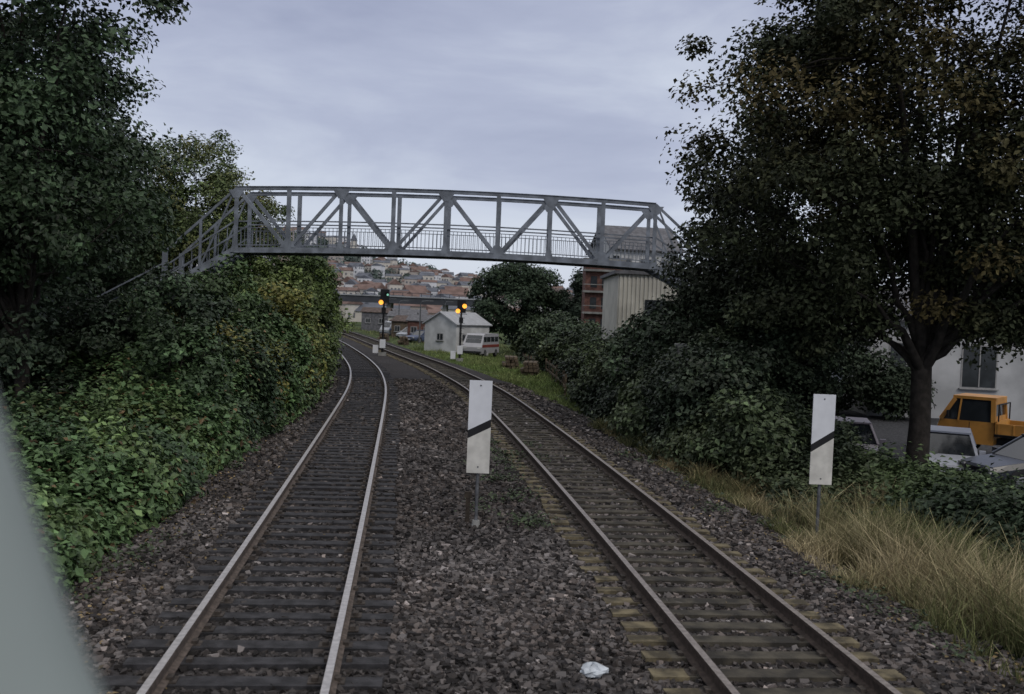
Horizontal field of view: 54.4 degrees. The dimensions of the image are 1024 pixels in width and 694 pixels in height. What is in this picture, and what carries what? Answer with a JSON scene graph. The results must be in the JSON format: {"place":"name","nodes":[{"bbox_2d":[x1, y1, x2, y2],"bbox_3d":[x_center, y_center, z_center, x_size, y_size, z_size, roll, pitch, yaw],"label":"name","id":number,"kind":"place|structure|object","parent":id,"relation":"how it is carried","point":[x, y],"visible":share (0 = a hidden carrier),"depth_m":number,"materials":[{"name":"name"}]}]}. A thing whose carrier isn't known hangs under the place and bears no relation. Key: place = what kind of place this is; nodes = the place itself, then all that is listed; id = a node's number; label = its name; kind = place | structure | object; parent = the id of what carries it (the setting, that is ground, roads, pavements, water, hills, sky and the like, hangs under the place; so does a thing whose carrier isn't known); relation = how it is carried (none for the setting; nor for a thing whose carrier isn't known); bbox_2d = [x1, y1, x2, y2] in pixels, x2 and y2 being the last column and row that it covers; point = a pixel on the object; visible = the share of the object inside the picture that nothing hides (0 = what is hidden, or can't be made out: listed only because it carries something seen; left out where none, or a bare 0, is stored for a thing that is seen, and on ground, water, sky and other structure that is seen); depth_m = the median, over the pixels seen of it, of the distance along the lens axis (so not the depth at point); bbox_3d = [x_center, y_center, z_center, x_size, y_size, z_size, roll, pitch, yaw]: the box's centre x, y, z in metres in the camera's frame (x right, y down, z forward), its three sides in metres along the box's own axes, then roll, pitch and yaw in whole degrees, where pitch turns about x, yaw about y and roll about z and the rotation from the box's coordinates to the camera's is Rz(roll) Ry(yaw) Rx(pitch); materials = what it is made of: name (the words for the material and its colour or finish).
{"place":"outdoors","nodes":[
{"label":"outdoors","id":0,"kind":"place"},
{"bbox_2d":[0,414,102,693],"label":"train cab window frame","id":1,"kind":"object","parent":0,"point":[42,650],"visible":1,"depth_m":0.60,"materials":[{"name":"paint"}]},
{"bbox_2d":[346,326,515,355],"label":"verge grass","id":2,"kind":"structure","parent":0,"point":[501,346],"depth_m":106.86,"materials":[{"name":"green plant"}]},
{"bbox_2d":[399,345,583,412],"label":"verge grass","id":3,"kind":"structure","parent":0,"point":[488,360],"depth_m":58.40,"materials":[{"name":"green plant"}]},
{"bbox_2d":[0,0,1023,289],"label":"sky","id":4,"kind":"structure","parent":0,"point":[542,97],"materials":[{"name":"grey"}]},
{"bbox_2d":[70,231,1023,693],"bbox_3d":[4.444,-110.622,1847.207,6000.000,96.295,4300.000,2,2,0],"label":"ground","id":5,"kind":"structure","parent":0,"point":[892,431],"depth_m":12.70,"materials":[{"name":"grey gravel"}]},
{"bbox_2d":[0,289,78,398],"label":"shrub","id":6,"kind":"object","parent":5,"relation":"on","point":[47,350],"visible":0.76,"depth_m":21.51,"materials":[{"name":"green plant"}]},
{"bbox_2d":[25,483,104,579],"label":"shrub","id":7,"kind":"object","parent":5,"relation":"on","point":[51,510],"visible":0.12,"depth_m":12.81,"materials":[{"name":"green plant"}]},
{"bbox_2d":[0,5,169,335],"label":"broadleaf tree","id":8,"kind":"object","parent":5,"relation":"on","point":[52,291],"visible":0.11,"depth_m":32.55,"materials":[{"name":"green plant"}]},
{"bbox_2d":[30,290,142,381],"bbox_3d":[-10.002,0.792,23.962,3.083,4.305,3.372,0,3,-41],"label":"shrub","id":9,"kind":"object","parent":5,"relation":"on","point":[95,316],"visible":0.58,"depth_m":23.39,"materials":[{"name":"green plant"}]},
{"bbox_2d":[0,0,197,406],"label":"broadleaf tree","id":10,"kind":"object","parent":5,"relation":"on","point":[36,242],"visible":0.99,"depth_m":21.12,"materials":[{"name":"green plant"}]},
{"bbox_2d":[33,135,174,333],"bbox_3d":[-19.723,-4.664,44.190,9.960,12.740,7.794,2,2,0],"label":"broadleaf tree","id":11,"kind":"object","parent":5,"relation":"on","point":[111,280],"visible":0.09,"depth_m":43.58,"materials":[{"name":"green plant"}]},
{"bbox_2d":[33,260,176,337],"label":"background trees","id":12,"kind":"object","parent":5,"relation":"on","point":[128,284],"visible":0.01,"depth_m":64.68,"materials":[{"name":"green plant"}]},
{"bbox_2d":[64,412,183,489],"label":"shrub","id":13,"kind":"object","parent":5,"relation":"on","point":[124,437],"visible":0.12,"depth_m":16.65,"materials":[{"name":"green plant"}]},
{"bbox_2d":[0,292,315,592],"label":"bramble hedge","id":14,"kind":"object","parent":5,"relation":"on","point":[206,434],"visible":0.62,"depth_m":19.73,"materials":[{"name":"green plant"}]},
{"bbox_2d":[80,262,238,354],"bbox_3d":[-8.808,0.392,25.036,3.627,5.123,3.577,2,2,0],"label":"shrub","id":15,"kind":"object","parent":5,"relation":"on","point":[162,293],"visible":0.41,"depth_m":24.32,"materials":[{"name":"green plant"}]},
{"bbox_2d":[120,304,245,405],"bbox_3d":[-7.470,1.067,22.700,2.557,4.049,2.720,2,2,-10],"label":"shrub","id":16,"kind":"object","parent":5,"relation":"on","point":[193,340],"visible":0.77,"depth_m":22.39,"materials":[{"name":"green plant"}]},
{"bbox_2d":[114,129,308,283],"bbox_3d":[-14.866,-4.317,47.223,10.816,12.217,7.436,2,2,0],"label":"ash tree","id":17,"kind":"object","parent":5,"relation":"on","point":[221,182],"visible":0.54,"depth_m":45.93,"materials":[{"name":"green plant"}]},
{"bbox_2d":[171,253,281,337],"bbox_3d":[-8.791,-0.004,29.473,3.551,5.594,3.440,2,2,0],"label":"shrub","id":18,"kind":"object","parent":5,"relation":"on","point":[214,284],"visible":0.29,"depth_m":29.31,"materials":[{"name":"green plant"}]},
{"bbox_2d":[119,265,344,415],"bbox_3d":[-15.348,-1.631,59.161,10.401,6.635,60.803,2,2,-11],"label":"overgrown hedge","id":19,"kind":"object","parent":5,"relation":"on","point":[323,372],"visible":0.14,"depth_m":38.08,"materials":[{"name":"green plant"}]},
{"bbox_2d":[99,340,400,693],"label":"railway track","id":20,"kind":"structure","parent":5,"relation":"on","point":[356,363],"depth_m":12.52,"materials":[{"name":"wood"}]},
{"bbox_2d":[240,333,294,403],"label":"shrub","id":21,"kind":"object","parent":5,"relation":"on","point":[279,361],"visible":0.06,"depth_m":27.76,"materials":[{"name":"green plant"}]},
{"bbox_2d":[230,257,323,311],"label":"shrub","id":22,"kind":"object","parent":5,"relation":"on","point":[294,280],"visible":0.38,"depth_m":37.85,"materials":[{"name":"green plant"}]},
{"bbox_2d":[257,279,329,366],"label":"shrub","id":23,"kind":"object","parent":5,"relation":"on","point":[290,301],"visible":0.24,"depth_m":32.74,"materials":[{"name":"green plant"}]},
{"bbox_2d":[266,256,337,287],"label":"shrub","id":24,"kind":"object","parent":5,"relation":"on","point":[312,263],"visible":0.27,"depth_m":46.39,"materials":[{"name":"green plant"}]},
{"bbox_2d":[288,260,341,316],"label":"shrub","id":25,"kind":"object","parent":5,"relation":"on","point":[333,274],"visible":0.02,"depth_m":53.26,"materials":[{"name":"green plant"}]},
{"bbox_2d":[305,266,342,292],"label":"shrub","id":26,"kind":"object","parent":5,"relation":"on","point":[336,275],"visible":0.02,"depth_m":60.02,"materials":[{"name":"green plant"}]},
{"bbox_2d":[301,268,347,343],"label":"shrub","id":27,"kind":"object","parent":5,"relation":"on","point":[329,305],"visible":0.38,"depth_m":41.74,"materials":[{"name":"green plant"}]},
{"bbox_2d":[148,231,509,305],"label":"hillside trees","id":28,"kind":"object","parent":5,"relation":"on","point":[375,275],"visible":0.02,"depth_m":795.12,"materials":[{"name":"green plant"}]},
{"bbox_2d":[336,311,356,333],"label":"background trees","id":29,"kind":"object","parent":5,"relation":"on","point":[346,323],"visible":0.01,"depth_m":122.43,"materials":[{"name":"green plant"}]},
{"bbox_2d":[153,222,574,323],"bbox_3d":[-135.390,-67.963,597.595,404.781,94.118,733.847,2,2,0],"label":"hillside town","id":30,"kind":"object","parent":5,"relation":"on","point":[357,279],"visible":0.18,"depth_m":649.06,"materials":[{"name":"stone"}]},
{"bbox_2d":[360,307,392,331],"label":"shed","id":31,"kind":"structure","parent":5,"relation":"on","point":[371,319],"depth_m":148.43,"materials":[{"name":"tile"}]},
{"bbox_2d":[366,318,381,323],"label":"windows","id":32,"kind":"structure","parent":31,"relation":"in","point":[368,320],"depth_m":148.41,"materials":[{"name":"grey glass"}]},
{"bbox_2d":[373,289,389,355],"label":"railway signal","id":33,"kind":"object","parent":5,"relation":"on","point":[384,296],"visible":0.97,"depth_m":69.86,"materials":[{"name":"metal"}]},
{"bbox_2d":[377,333,389,340],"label":"timber stack","id":34,"kind":"object","parent":5,"relation":"on","point":[386,337],"visible":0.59,"depth_m":107.25,"materials":[{"name":"brown wood"}]},
{"bbox_2d":[379,321,390,333],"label":"delivery van","id":35,"kind":"object","parent":5,"relation":"on","point":[387,326],"visible":0.27,"depth_m":124.43,"materials":[{"name":"paint"}]},
{"bbox_2d":[389,315,407,337],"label":"shed","id":36,"kind":"structure","parent":5,"relation":"on","point":[399,323],"depth_m":120.93,"materials":[{"name":"tile"}]},
{"bbox_2d":[393,325,399,331],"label":"windows","id":37,"kind":"structure","parent":36,"relation":"in","point":[397,328],"depth_m":120.82,"materials":[{"name":"grey glass"}]},
{"bbox_2d":[395,327,406,338],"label":"parked car","id":38,"kind":"object","parent":5,"relation":"on","point":[403,332],"visible":0.29,"depth_m":116.56,"materials":[{"name":"paint"}]},
{"bbox_2d":[387,311,418,320],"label":"shed","id":39,"kind":"structure","parent":5,"relation":"on","point":[391,314],"depth_m":137.18,"materials":[{"name":"tile"}]},
{"bbox_2d":[397,336,408,344],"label":"timber stack","id":40,"kind":"object","parent":5,"relation":"on","point":[403,339],"visible":1,"depth_m":99.06,"materials":[{"name":"brown wood"}]},
{"bbox_2d":[392,308,427,313],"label":"shed","id":41,"kind":"structure","parent":5,"relation":"on","point":[413,310],"depth_m":164.38,"materials":[{"name":"tile"}]},
{"bbox_2d":[407,330,424,342],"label":"parked car","id":42,"kind":"object","parent":5,"relation":"on","point":[414,336],"visible":0.43,"depth_m":106.83,"materials":[{"name":"paint"}]},
{"bbox_2d":[335,290,500,311],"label":"road overpass","id":43,"kind":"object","parent":5,"relation":"on","point":[355,297],"visible":0.2,"depth_m":201.31,"materials":[{"name":"concrete"}]},
{"bbox_2d":[406,314,432,342],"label":"shed","id":44,"kind":"structure","parent":5,"relation":"on","point":[413,323],"depth_m":112.57,"materials":[{"name":"grey tile"}]},
{"bbox_2d":[410,326,424,332],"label":"windows","id":45,"kind":"structure","parent":44,"relation":"in","point":[413,328],"depth_m":112.49,"materials":[{"name":"grey glass"}]},
{"bbox_2d":[418,300,432,342],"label":"street lamp","id":46,"kind":"object","parent":5,"relation":"on","point":[420,320],"visible":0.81,"depth_m":104.94,"materials":[{"name":"metal"}]},
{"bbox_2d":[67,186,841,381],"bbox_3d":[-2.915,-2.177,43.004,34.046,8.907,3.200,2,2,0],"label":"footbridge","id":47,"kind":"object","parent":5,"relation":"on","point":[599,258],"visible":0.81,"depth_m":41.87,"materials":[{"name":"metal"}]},
{"bbox_2d":[422,311,492,354],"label":"white hut","id":48,"kind":"object","parent":5,"relation":"on","point":[442,330],"visible":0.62,"depth_m":86.43,"materials":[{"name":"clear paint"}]},
{"bbox_2d":[435,333,465,340],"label":"windows","id":49,"kind":"structure","parent":48,"relation":"in","point":[439,335],"depth_m":86.14,"materials":[{"name":"black glass"}]},
{"bbox_2d":[450,300,466,360],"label":"railway signal","id":50,"kind":"object","parent":5,"relation":"on","point":[461,306],"visible":0.92,"depth_m":71.87,"materials":[{"name":"metal"}]},
{"bbox_2d":[464,491,471,521],"bbox_3d":[-0.727,2.661,16.308,0.120,0.590,0.070,2,2,0],"label":"track marker peg","id":51,"kind":"object","parent":5,"relation":"on","point":[467,495],"visible":0.82,"depth_m":16.28,"materials":[{"name":"brown wood"}]},
{"bbox_2d":[466,380,492,526],"bbox_3d":[-0.546,1.872,16.024,0.365,2.680,0.180,2,2,0],"label":"railway marker board","id":52,"kind":"object","parent":5,"relation":"on","point":[479,425],"visible":0.8,"depth_m":15.95,"materials":[{"name":"metal"}]},
{"bbox_2d":[462,333,498,356],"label":"minibus","id":53,"kind":"object","parent":5,"relation":"on","point":[483,344],"visible":0.94,"depth_m":82.46,"materials":[{"name":"paint"}]},
{"bbox_2d":[502,355,519,368],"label":"timber stack","id":54,"kind":"object","parent":5,"relation":"on","point":[511,361],"visible":0.97,"depth_m":65.02,"materials":[{"name":"brown wood"}]},
{"bbox_2d":[502,332,520,344],"bbox_3d":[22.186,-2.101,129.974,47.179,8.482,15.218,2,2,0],"label":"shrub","id":55,"kind":"object","parent":5,"relation":"on","point":[507,341],"visible":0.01,"depth_m":126.34,"materials":[{"name":"green plant"}]},
{"bbox_2d":[464,262,572,344],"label":"broadleaf tree","id":56,"kind":"object","parent":5,"relation":"on","point":[529,285],"visible":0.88,"depth_m":93.18,"materials":[{"name":"green plant"}]},
{"bbox_2d":[65,427,986,662],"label":"weeds","id":57,"kind":"object","parent":5,"relation":"on","point":[512,497],"visible":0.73,"depth_m":15.97,"materials":[{"name":"green plant"}]},
{"bbox_2d":[520,361,539,375],"bbox_3d":[1.106,1.265,60.117,1.130,0.770,2.580,2,2,4],"label":"timber stack","id":58,"kind":"object","parent":5,"relation":"on","point":[530,367],"visible":0.98,"depth_m":59.15,"materials":[{"name":"brown wood"}]},
{"bbox_2d":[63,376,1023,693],"bbox_3d":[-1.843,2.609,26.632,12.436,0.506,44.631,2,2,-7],"label":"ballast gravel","id":59,"kind":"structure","parent":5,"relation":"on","point":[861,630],"depth_m":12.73,"materials":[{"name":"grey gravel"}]},
{"bbox_2d":[64,417,1023,693],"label":"fallen leaves","id":60,"kind":"object","parent":5,"relation":"on","point":[544,437],"visible":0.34,"depth_m":13.22,"materials":[{"name":"brown plant"}]},
{"bbox_2d":[522,352,566,394],"bbox_3d":[1.847,1.384,62.347,0.458,1.500,32.646,2,2,-3],"label":"wooden fence","id":61,"kind":"object","parent":5,"relation":"on","point":[564,380],"visible":0.52,"depth_m":55.01,"materials":[{"name":"wood"}]},
{"bbox_2d":[519,310,579,351],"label":"shrub","id":62,"kind":"object","parent":5,"relation":"on","point":[533,333],"visible":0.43,"depth_m":76.47,"materials":[{"name":"green plant"}]},
{"bbox_2d":[559,267,582,324],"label":"conifer tree","id":63,"kind":"object","parent":5,"relation":"on","point":[573,306],"visible":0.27,"depth_m":91.03,"materials":[{"name":"green plant"}]},
{"bbox_2d":[542,314,600,345],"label":"shrub","id":64,"kind":"object","parent":5,"relation":"on","point":[569,325],"visible":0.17,"depth_m":66.02,"materials":[{"name":"green plant"}]},
{"bbox_2d":[551,323,601,361],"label":"shrub","id":65,"kind":"object","parent":5,"relation":"on","point":[582,336],"visible":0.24,"depth_m":56.71,"materials":[{"name":"green plant"}]},
{"bbox_2d":[577,338,603,377],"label":"shrub","id":66,"kind":"object","parent":5,"relation":"on","point":[589,350],"visible":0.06,"depth_m":42.89,"materials":[{"name":"green plant"}]},
{"bbox_2d":[580,662,608,677],"bbox_3d":[0.779,3.128,9.619,0.246,0.179,0.218,1,3,-39],"label":"crumpled plastic bag","id":67,"kind":"object","parent":5,"relation":"on","point":[593,670],"visible":0.98,"depth_m":9.57,"materials":[{"name":"white plastic"}]},
{"bbox_2d":[580,326,612,358],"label":"shrub","id":68,"kind":"object","parent":5,"relation":"on","point":[597,340],"visible":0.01,"depth_m":48.83,"materials":[{"name":"green plant"}]},
{"bbox_2d":[581,255,625,326],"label":"brick tower building","id":69,"kind":"structure","parent":5,"relation":"on","point":[592,296],"depth_m":70.39,"materials":[{"name":"brick"}]},
{"bbox_2d":[599,320,650,388],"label":"shrub","id":70,"kind":"object","parent":5,"relation":"on","point":[618,349],"visible":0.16,"depth_m":33.54,"materials":[{"name":"green plant"}]},
{"bbox_2d":[602,327,652,354],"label":"shrub","id":71,"kind":"object","parent":5,"relation":"on","point":[614,334],"visible":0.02,"depth_m":37.87,"materials":[{"name":"green plant"}]},
{"bbox_2d":[339,330,924,693],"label":"railway track","id":72,"kind":"structure","parent":5,"relation":"on","point":[715,679],"depth_m":13.10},
{"bbox_2d":[592,238,677,270],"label":"walls","id":73,"kind":"structure","parent":5,"relation":"on","point":[635,256],"depth_m":75.76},
{"bbox_2d":[586,225,684,254],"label":"roof","id":74,"kind":"structure","parent":73,"relation":"on","point":[622,230],"depth_m":77.82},
{"bbox_2d":[619,257,673,271],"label":"windows","id":75,"kind":"structure","parent":73,"relation":"attached to","point":[665,261],"depth_m":75.75,"materials":[{"name":"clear glass"}]},
{"bbox_2d":[614,365,665,440],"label":"shrub","id":76,"kind":"object","parent":5,"relation":"on","point":[634,412],"visible":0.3,"depth_m":27.60,"materials":[{"name":"green plant"}]},
{"bbox_2d":[614,294,712,376],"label":"shrub","id":77,"kind":"object","parent":5,"relation":"on","point":[657,337],"visible":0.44,"depth_m":30.05,"materials":[{"name":"green plant"}]},
{"bbox_2d":[600,270,731,338],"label":"corrugated hall","id":78,"kind":"structure","parent":5,"relation":"on","point":[626,294],"depth_m":47.93,"materials":[{"name":"beige metal"}]},
{"bbox_2d":[674,343,686,355],"bbox_3d":[4.545,1.450,27.264,0.300,3.100,0.300,2,2,0],"label":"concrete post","id":79,"kind":"object","parent":5,"relation":"on","point":[678,345],"visible":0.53,"depth_m":27.09,"materials":[{"name":"grey concrete"}]},
{"bbox_2d":[584,416,845,501],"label":"dry grass","id":80,"kind":"structure","parent":5,"relation":"on","point":[709,480],"depth_m":22.21,"materials":[{"name":"green plant"}]},
{"bbox_2d":[509,318,926,524],"bbox_3d":[4.328,0.744,54.396,6.187,5.124,71.888,2,2,-3],"label":"shrub hedge","id":81,"kind":"object","parent":5,"relation":"on","point":[592,393],"visible":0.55,"depth_m":24.50,"materials":[{"name":"green plant"}]},
{"bbox_2d":[652,336,793,433],"bbox_3d":[5.364,1.586,25.418,3.585,3.846,2.973,2,2,0],"label":"shrub","id":82,"kind":"object","parent":5,"relation":"on","point":[709,374],"visible":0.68,"depth_m":24.67,"materials":[{"name":"green plant"}]},
{"bbox_2d":[689,388,811,476],"bbox_3d":[5.651,2.263,22.607,2.638,2.720,2.746,0,3,-43],"label":"shrub","id":83,"kind":"object","parent":5,"relation":"on","point":[767,429],"visible":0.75,"depth_m":22.01,"materials":[{"name":"green plant"}]},
{"bbox_2d":[690,285,857,417],"bbox_3d":[6.992,0.917,26.955,4.728,5.182,4.169,2,2,0],"label":"broadleaf tree","id":84,"kind":"object","parent":5,"relation":"on","point":[804,375],"visible":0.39,"depth_m":25.75,"materials":[{"name":"green plant"}]},
{"bbox_2d":[652,85,911,381],"bbox_3d":[8.440,-2.094,30.017,7.758,11.290,7.612,3,2,27],"label":"maple tree","id":85,"kind":"object","parent":5,"relation":"on","point":[703,276],"visible":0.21,"depth_m":28.70,"materials":[{"name":"green plant"}]},
{"bbox_2d":[772,356,851,414],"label":"shrub","id":86,"kind":"object","parent":5,"relation":"on","point":[830,392],"visible":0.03,"depth_m":42.20,"materials":[{"name":"green plant"}]},
{"bbox_2d":[809,394,835,533],"bbox_3d":[5.294,2.255,17.130,0.380,2.896,0.180,2,2,0],"label":"railway marker board","id":87,"kind":"object","parent":5,"relation":"on","point":[822,439],"visible":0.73,"depth_m":17.05,"materials":[{"name":"metal"}]},
{"bbox_2d":[656,0,1023,469],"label":"maple tree","id":88,"kind":"object","parent":5,"relation":"on","point":[975,197],"visible":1,"depth_m":23.80,"materials":[{"name":"green plant"}]},
{"bbox_2d":[816,326,897,414],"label":"shrub","id":89,"kind":"object","parent":5,"relation":"on","point":[855,388],"visible":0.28,"depth_m":44.92,"materials":[{"name":"green plant"}]},
{"bbox_2d":[834,416,885,457],"bbox_3d":[9.991,2.908,29.710,2.000,1.447,4.300,3,2,15],"label":"parked car","id":90,"kind":"object","parent":5,"relation":"on","point":[867,428],"visible":0.22,"depth_m":29.01,"materials":[{"name":"paint"}]},
{"bbox_2d":[862,358,937,421],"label":"shrub","id":91,"kind":"object","parent":5,"relation":"on","point":[893,400],"visible":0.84,"depth_m":44.44,"materials":[{"name":"green plant"}]},
{"bbox_2d":[843,321,1023,420],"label":"walls","id":92,"kind":"structure","parent":5,"relation":"on","point":[946,373],"depth_m":46.35,"materials":[{"name":"white paint"}]},
{"bbox_2d":[853,341,998,390],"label":"windows","id":93,"kind":"structure","parent":92,"relation":"attached to","point":[983,377],"depth_m":46.26,"materials":[{"name":"grey glass"}]},
{"bbox_2d":[876,285,989,321],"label":"roof","id":94,"kind":"structure","parent":92,"relation":"on","point":[904,291],"depth_m":48.88,"materials":[{"name":"grey"}]},
{"bbox_2d":[853,434,1023,568],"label":"bramble bush","id":95,"kind":"object","parent":5,"relation":"on","point":[998,502],"visible":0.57,"depth_m":17.52,"materials":[{"name":"green plant"}]},
{"bbox_2d":[929,425,985,477],"bbox_3d":[12.187,3.058,28.011,2.000,1.447,4.300,3,2,24],"label":"parked car","id":96,"kind":"object","parent":5,"relation":"on","point":[948,442],"visible":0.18,"depth_m":27.26,"materials":[{"name":"paint"}]},
{"bbox_2d":[937,393,1023,448],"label":"orange pickup truck","id":97,"kind":"object","parent":5,"relation":"on","point":[985,419],"visible":0.77,"depth_m":32.61,"materials":[{"name":"paint"}]},
{"bbox_2d":[958,434,1023,488],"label":"parked car","id":98,"kind":"object","parent":5,"relation":"on","point":[1010,454],"visible":0.52,"depth_m":25.54,"materials":[{"name":"paint"}]},
{"bbox_2d":[712,478,1023,691],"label":"dry grass","id":99,"kind":"structure","parent":0,"point":[950,581],"depth_m":14.15,"materials":[{"name":"beige plant"}]}
]}

